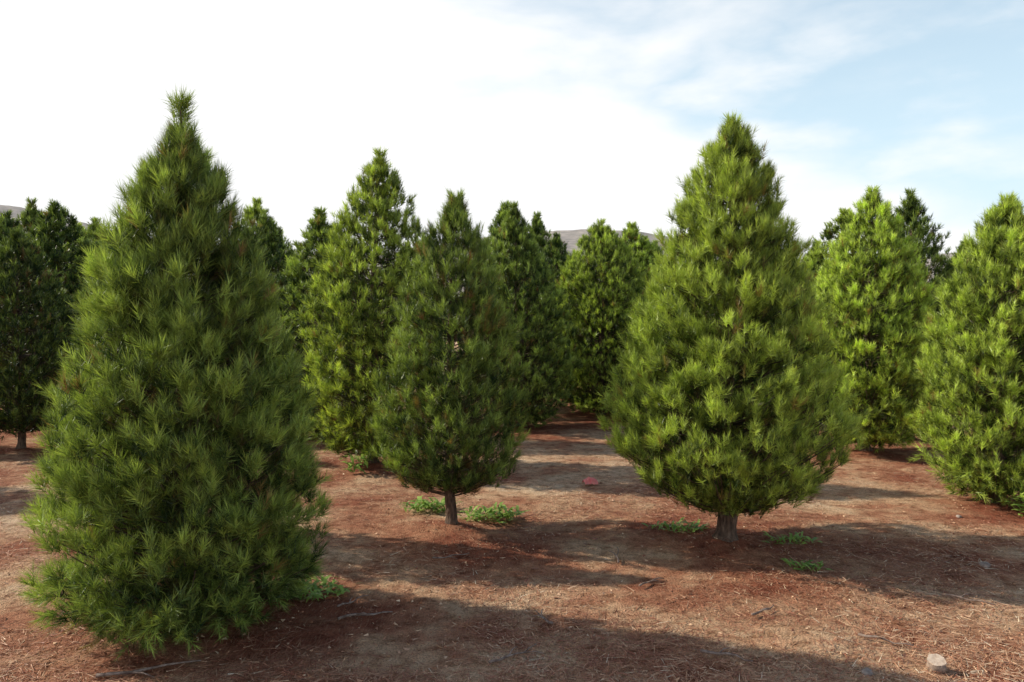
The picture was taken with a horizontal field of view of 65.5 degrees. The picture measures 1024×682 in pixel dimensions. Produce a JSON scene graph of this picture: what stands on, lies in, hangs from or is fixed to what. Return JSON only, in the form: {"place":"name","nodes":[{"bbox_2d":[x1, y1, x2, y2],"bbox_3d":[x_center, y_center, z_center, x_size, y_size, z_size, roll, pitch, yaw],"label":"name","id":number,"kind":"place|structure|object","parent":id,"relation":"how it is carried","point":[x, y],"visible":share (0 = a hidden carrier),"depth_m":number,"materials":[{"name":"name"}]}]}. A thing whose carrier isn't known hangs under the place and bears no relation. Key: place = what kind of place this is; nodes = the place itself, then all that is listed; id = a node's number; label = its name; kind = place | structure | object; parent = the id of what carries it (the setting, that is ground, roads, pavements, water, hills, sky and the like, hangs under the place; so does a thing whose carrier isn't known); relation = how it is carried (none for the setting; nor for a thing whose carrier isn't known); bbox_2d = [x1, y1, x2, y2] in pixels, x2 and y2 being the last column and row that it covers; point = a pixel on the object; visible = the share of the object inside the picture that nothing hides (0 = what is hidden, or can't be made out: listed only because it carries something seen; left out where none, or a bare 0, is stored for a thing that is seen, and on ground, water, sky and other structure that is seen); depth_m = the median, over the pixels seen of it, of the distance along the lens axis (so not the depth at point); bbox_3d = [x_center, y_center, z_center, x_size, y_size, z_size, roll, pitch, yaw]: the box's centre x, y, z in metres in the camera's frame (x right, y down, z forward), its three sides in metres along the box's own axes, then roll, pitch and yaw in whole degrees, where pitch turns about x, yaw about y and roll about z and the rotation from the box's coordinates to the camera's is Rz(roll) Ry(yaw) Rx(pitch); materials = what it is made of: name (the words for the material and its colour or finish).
{"place":"outdoors","nodes":[
{"label":"outdoors","id":0,"kind":"place"},
{"bbox_2d":[0,205,952,314],"bbox_3d":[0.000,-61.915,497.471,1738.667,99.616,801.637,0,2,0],"label":"hills","id":1,"kind":"structure","parent":0,"point":[571,237],"depth_m":578.57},
{"bbox_2d":[0,322,1023,681],"bbox_3d":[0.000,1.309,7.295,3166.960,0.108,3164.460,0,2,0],"label":"ground","id":2,"kind":"structure","parent":0,"point":[568,436],"depth_m":4.71,"materials":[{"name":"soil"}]},
{"bbox_2d":[0,210,54,408],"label":"pine tree","id":3,"kind":"object","parent":2,"relation":"on","point":[7,222],"visible":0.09,"depth_m":11.89,"materials":[{"name":"green plant"}]},
{"bbox_2d":[15,196,62,349],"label":"pine tree","id":4,"kind":"object","parent":2,"relation":"on","point":[28,216],"visible":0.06,"depth_m":13.27,"materials":[{"name":"green plant"}]},
{"bbox_2d":[0,225,81,448],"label":"pine tree","id":5,"kind":"object","parent":2,"relation":"on","point":[19,417],"visible":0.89,"depth_m":9.01,"materials":[{"name":"green plant"}]},
{"bbox_2d":[0,198,96,408],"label":"pine tree","id":6,"kind":"object","parent":2,"relation":"on","point":[51,238],"visible":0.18,"depth_m":10.50,"materials":[{"name":"green plant"}]},
{"bbox_2d":[63,221,85,265],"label":"pine tree","id":7,"kind":"object","parent":2,"relation":"on","point":[80,223],"visible":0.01,"depth_m":16.08,"materials":[{"name":"green plant"}]},
{"bbox_2d":[60,216,105,323],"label":"pine tree","id":8,"kind":"object","parent":2,"relation":"on","point":[91,233],"visible":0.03,"depth_m":12.34,"materials":[{"name":"green plant"}]},
{"bbox_2d":[41,208,151,529],"bbox_3d":[-2.666,0.248,5.591,1.040,2.389,1.152,0,2,0],"label":"pine tree","id":9,"kind":"object","parent":2,"relation":"on","point":[81,295],"visible":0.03,"depth_m":5.38,"materials":[{"name":"green plant"}]},
{"bbox_2d":[95,660,200,677],"bbox_3d":[-1.567,1.433,3.437,0.420,0.022,0.114,-1,2,-21],"label":"fallen twig","id":10,"kind":"object","parent":2,"relation":"on","point":[138,671],"visible":1,"depth_m":3.45,"materials":[{"name":"wood"}]},
{"bbox_2d":[12,84,335,661],"bbox_3d":[-1.653,0.110,4.007,1.531,2.773,1.559,0,2,0],"label":"pine tree","id":11,"kind":"object","parent":2,"relation":"on","point":[201,560],"visible":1,"depth_m":3.69,"materials":[{"name":"green plant"}]},
{"bbox_2d":[212,196,305,402],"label":"pine tree","id":12,"kind":"object","parent":2,"relation":"on","point":[253,215],"visible":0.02,"depth_m":13.13,"materials":[{"name":"green plant"}]},
{"bbox_2d":[219,213,314,403],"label":"pine tree","id":13,"kind":"object","parent":2,"relation":"on","point":[274,233],"visible":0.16,"depth_m":12.02,"materials":[{"name":"green plant"}]},
{"bbox_2d":[253,575,361,601],"bbox_3d":[-1.190,1.377,4.442,0.537,0.072,0.513,2,2,44],"label":"weed","id":14,"kind":"object","parent":2,"relation":"on","point":[316,593],"visible":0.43,"depth_m":4.43,"materials":[{"name":"green plant"}]},
{"bbox_2d":[254,206,382,438],"bbox_3d":[-2.426,-0.203,10.196,1.910,3.076,1.922,-1,2,-29],"label":"pine tree","id":15,"kind":"object","parent":2,"relation":"on","point":[317,229],"visible":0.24,"depth_m":9.93,"materials":[{"name":"green plant"}]},
{"bbox_2d":[337,595,368,606],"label":"fallen twig","id":16,"kind":"object","parent":2,"relation":"on","point":[341,604],"visible":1,"depth_m":4.27,"materials":[{"name":"brown wood"}]},
{"bbox_2d":[340,453,371,473],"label":"weed","id":17,"kind":"object","parent":2,"relation":"on","point":[352,463],"visible":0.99,"depth_m":7.75,"materials":[{"name":"green plant"}]},
{"bbox_2d":[337,611,392,619],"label":"fallen twig","id":18,"kind":"object","parent":2,"relation":"on","point":[355,614],"visible":1,"depth_m":4.06,"materials":[{"name":"wood"}]},
{"bbox_2d":[297,145,447,462],"bbox_3d":[-1.428,-0.326,8.185,1.592,3.352,1.552,0,2,0],"label":"pine tree","id":19,"kind":"object","parent":2,"relation":"on","point":[347,325],"visible":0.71,"depth_m":7.90,"materials":[{"name":"green plant"}]},
{"bbox_2d":[379,240,438,356],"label":"pine tree","id":20,"kind":"object","parent":2,"relation":"on","point":[396,298],"visible":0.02,"depth_m":21.31,"materials":[{"name":"green plant"}]},
{"bbox_2d":[400,495,464,513],"bbox_3d":[-0.630,1.287,6.308,0.528,0.113,0.376,0,2,0],"label":"weed","id":21,"kind":"object","parent":2,"relation":"on","point":[426,504],"visible":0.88,"depth_m":6.25,"materials":[{"name":"green plant"}]},
{"bbox_2d":[366,187,535,523],"bbox_3d":[-0.441,0.150,5.744,1.247,2.537,1.264,0,2,0],"label":"pine tree","id":22,"kind":"object","parent":2,"relation":"on","point":[450,433],"visible":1,"depth_m":5.54,"materials":[{"name":"green plant"}]},
{"bbox_2d":[432,553,469,558],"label":"fallen twig","id":23,"kind":"object","parent":2,"relation":"on","point":[449,556],"visible":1,"depth_m":5.02,"materials":[{"name":"wood"}]},
{"bbox_2d":[457,502,529,522],"bbox_3d":[-0.141,1.296,5.994,0.580,0.113,0.393,0,2,0],"label":"weed","id":24,"kind":"object","parent":2,"relation":"on","point":[490,513],"visible":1,"depth_m":6.00,"materials":[{"name":"green plant"}]},
{"bbox_2d":[455,199,559,408],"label":"pine tree","id":25,"kind":"object","parent":2,"relation":"on","point":[501,213],"visible":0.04,"depth_m":12.93,"materials":[{"name":"green plant"}]},
{"bbox_2d":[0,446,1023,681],"bbox_3d":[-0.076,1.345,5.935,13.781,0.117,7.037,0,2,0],"label":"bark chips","id":26,"kind":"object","parent":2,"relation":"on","point":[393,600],"visible":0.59,"depth_m":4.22,"materials":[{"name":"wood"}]},
{"bbox_2d":[489,644,544,662],"bbox_3d":[0.007,1.404,3.597,0.276,0.033,0.118,-1,2,-22],"label":"fallen twig","id":27,"kind":"object","parent":2,"relation":"on","point":[502,658],"visible":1,"depth_m":3.57,"materials":[{"name":"grey wood"}]},
{"bbox_2d":[457,199,584,426],"bbox_3d":[0.109,-0.348,11.090,1.842,3.264,1.754,0,2,0],"label":"pine tree","id":28,"kind":"object","parent":2,"relation":"on","point":[534,315],"visible":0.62,"depth_m":10.85,"materials":[{"name":"green plant"}]},
{"bbox_2d":[509,211,567,379],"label":"pine tree","id":29,"kind":"object","parent":2,"relation":"on","point":[537,227],"visible":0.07,"depth_m":15.64,"materials":[{"name":"green needle"},{"name":"bark"}]},
{"bbox_2d":[533,609,552,623],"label":"fallen twig","id":30,"kind":"object","parent":2,"relation":"on","point":[544,618],"visible":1,"depth_m":4.03,"materials":[{"name":"grey wood"}]},
{"bbox_2d":[528,231,583,401],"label":"pine tree","id":31,"kind":"object","parent":2,"relation":"on","point":[556,255],"visible":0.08,"depth_m":14.24,"materials":[{"name":"green needle"},{"name":"bark"}]},
{"bbox_2d":[582,477,597,484],"bbox_3d":[0.710,1.266,7.243,0.130,0.066,0.100,-1,2,-17],"label":"plastic scrap","id":32,"kind":"object","parent":2,"relation":"on","point":[592,480],"visible":1,"depth_m":7.22,"materials":[{"name":"pink plastic"}]},
{"bbox_2d":[549,218,655,414],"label":"pine tree","id":33,"kind":"object","parent":2,"relation":"on","point":[586,283],"visible":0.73,"depth_m":11.87,"materials":[{"name":"green plant"}]},
{"bbox_2d":[610,547,618,562],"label":"fallen twig","id":34,"kind":"object","parent":2,"relation":"on","point":[616,555],"visible":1,"depth_m":5.05,"materials":[{"name":"wood"}]},
{"bbox_2d":[584,220,674,405],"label":"pine tree","id":35,"kind":"object","parent":2,"relation":"on","point":[636,241],"visible":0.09,"depth_m":13.48,"materials":[{"name":"green plant"}]},
{"bbox_2d":[615,238,671,381],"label":"pine tree","id":36,"kind":"object","parent":2,"relation":"on","point":[646,273],"depth_m":15.72,"materials":[{"name":"green plant"}]},
{"bbox_2d":[639,577,663,585],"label":"fallen twig","id":37,"kind":"object","parent":2,"relation":"on","point":[641,584],"visible":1,"depth_m":4.55,"materials":[{"name":"brown wood"}]},
{"bbox_2d":[642,517,710,532],"bbox_3d":[1.200,1.319,5.690,0.477,0.067,0.318,-1,2,-17],"label":"weed","id":38,"kind":"object","parent":2,"relation":"on","point":[678,526],"visible":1,"depth_m":5.69,"materials":[{"name":"green plant"}]},
{"bbox_2d":[700,647,752,661],"bbox_3d":[0.972,1.400,3.580,0.236,0.020,0.103,1,2,28],"label":"fallen twig","id":39,"kind":"object","parent":2,"relation":"on","point":[716,653],"visible":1,"depth_m":3.58,"materials":[{"name":"grey wood"}]},
{"bbox_2d":[596,108,873,541],"bbox_3d":[1.415,-0.057,5.321,1.766,2.964,1.806,0,2,0],"label":"pine tree","id":40,"kind":"object","parent":2,"relation":"on","point":[734,473],"visible":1,"depth_m":5.01,"materials":[{"name":"green plant"}]},
{"bbox_2d":[707,216,804,389],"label":"pine tree","id":41,"kind":"object","parent":2,"relation":"on","point":[776,303],"depth_m":12.95,"materials":[{"name":"green plant"}]},
{"bbox_2d":[751,605,773,615],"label":"fallen twig","id":42,"kind":"object","parent":2,"relation":"on","point":[757,612],"visible":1,"depth_m":4.09,"materials":[{"name":"brown wood"}]},
{"bbox_2d":[762,531,822,543],"bbox_3d":[1.895,1.336,5.404,0.406,0.054,0.288,1,2,21],"label":"weed","id":43,"kind":"object","parent":2,"relation":"on","point":[795,537],"visible":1,"depth_m":5.39,"materials":[{"name":"green plant"}]},
{"bbox_2d":[780,558,831,570],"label":"weed","id":44,"kind":"object","parent":2,"relation":"on","point":[805,564],"visible":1,"depth_m":4.83,"materials":[{"name":"green plant"}]},
{"bbox_2d":[794,241,848,338],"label":"pine tree","id":45,"kind":"object","parent":2,"relation":"on","point":[812,249],"visible":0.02,"depth_m":15.81,"materials":[{"name":"green plant"}]},
{"bbox_2d":[792,206,902,392],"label":"pine tree","id":46,"kind":"object","parent":2,"relation":"on","point":[815,258],"visible":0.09,"depth_m":13.37,"materials":[{"name":"green plant"}]},
{"bbox_2d":[861,667,873,676],"bbox_3d":[1.520,1.417,3.406,0.052,0.035,0.072,1,2,31],"label":"stone","id":47,"kind":"object","parent":2,"relation":"on","point":[867,671],"visible":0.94,"depth_m":3.39,"materials":[{"name":"grey stone"}]},
{"bbox_2d":[803,184,943,451],"bbox_3d":[4.038,-0.220,8.993,1.610,3.124,1.574,0,2,0],"label":"pine tree","id":48,"kind":"object","parent":2,"relation":"on","point":[882,230],"visible":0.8,"depth_m":8.66,"materials":[{"name":"green plant"}]},
{"bbox_2d":[858,633,913,645],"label":"fallen twig","id":49,"kind":"object","parent":2,"relation":"on","point":[871,636],"visible":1,"depth_m":3.74,"materials":[{"name":"wood"}]},
{"bbox_2d":[860,187,968,438],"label":"pine tree","id":50,"kind":"object","parent":2,"relation":"on","point":[912,210],"visible":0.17,"depth_m":9.67,"materials":[{"name":"green needle"},{"name":"bark"}]},
{"bbox_2d":[925,654,946,673],"bbox_3d":[1.819,1.402,3.424,0.091,0.095,0.085,-25,37,-20],"label":"tree stump","id":51,"kind":"object","parent":2,"relation":"on","point":[936,663],"visible":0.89,"depth_m":3.40,"materials":[{"name":"beige wood"}]},
{"bbox_2d":[932,240,994,378],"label":"pine tree","id":52,"kind":"object","parent":2,"relation":"on","point":[959,248],"visible":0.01,"depth_m":15.71,"materials":[{"name":"green plant"}]},
{"bbox_2d":[907,191,1023,508],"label":"pine tree","id":53,"kind":"object","parent":2,"relation":"on","point":[999,475],"visible":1,"depth_m":6.32,"materials":[{"name":"green plant"}]},
{"bbox_2d":[943,594,995,604],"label":"fallen twig","id":54,"kind":"object","parent":2,"relation":"on","point":[961,597],"visible":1,"depth_m":4.29,"materials":[{"name":"wood"}]},
{"bbox_2d":[940,244,1020,406],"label":"pine tree","id":55,"kind":"object","parent":2,"relation":"on","point":[972,324],"visible":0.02,"depth_m":13.54,"materials":[{"name":"green plant"}]},
{"bbox_2d":[978,562,990,567],"bbox_3d":[2.900,1.374,4.888,0.062,0.041,0.075,0,2,-5],"label":"stone","id":56,"kind":"object","parent":2,"relation":"on","point":[985,564],"visible":0.94,"depth_m":4.87,"materials":[{"name":"grey stone"}]},
{"bbox_2d":[1004,495,1023,516],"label":"weed","id":57,"kind":"object","parent":2,"relation":"on","point":[1019,505],"visible":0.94,"depth_m":6.07,"materials":[{"name":"green plant"}]},
{"bbox_2d":[0,0,1023,258],"label":"sky","id":58,"kind":"structure","parent":0,"point":[578,112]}
]}

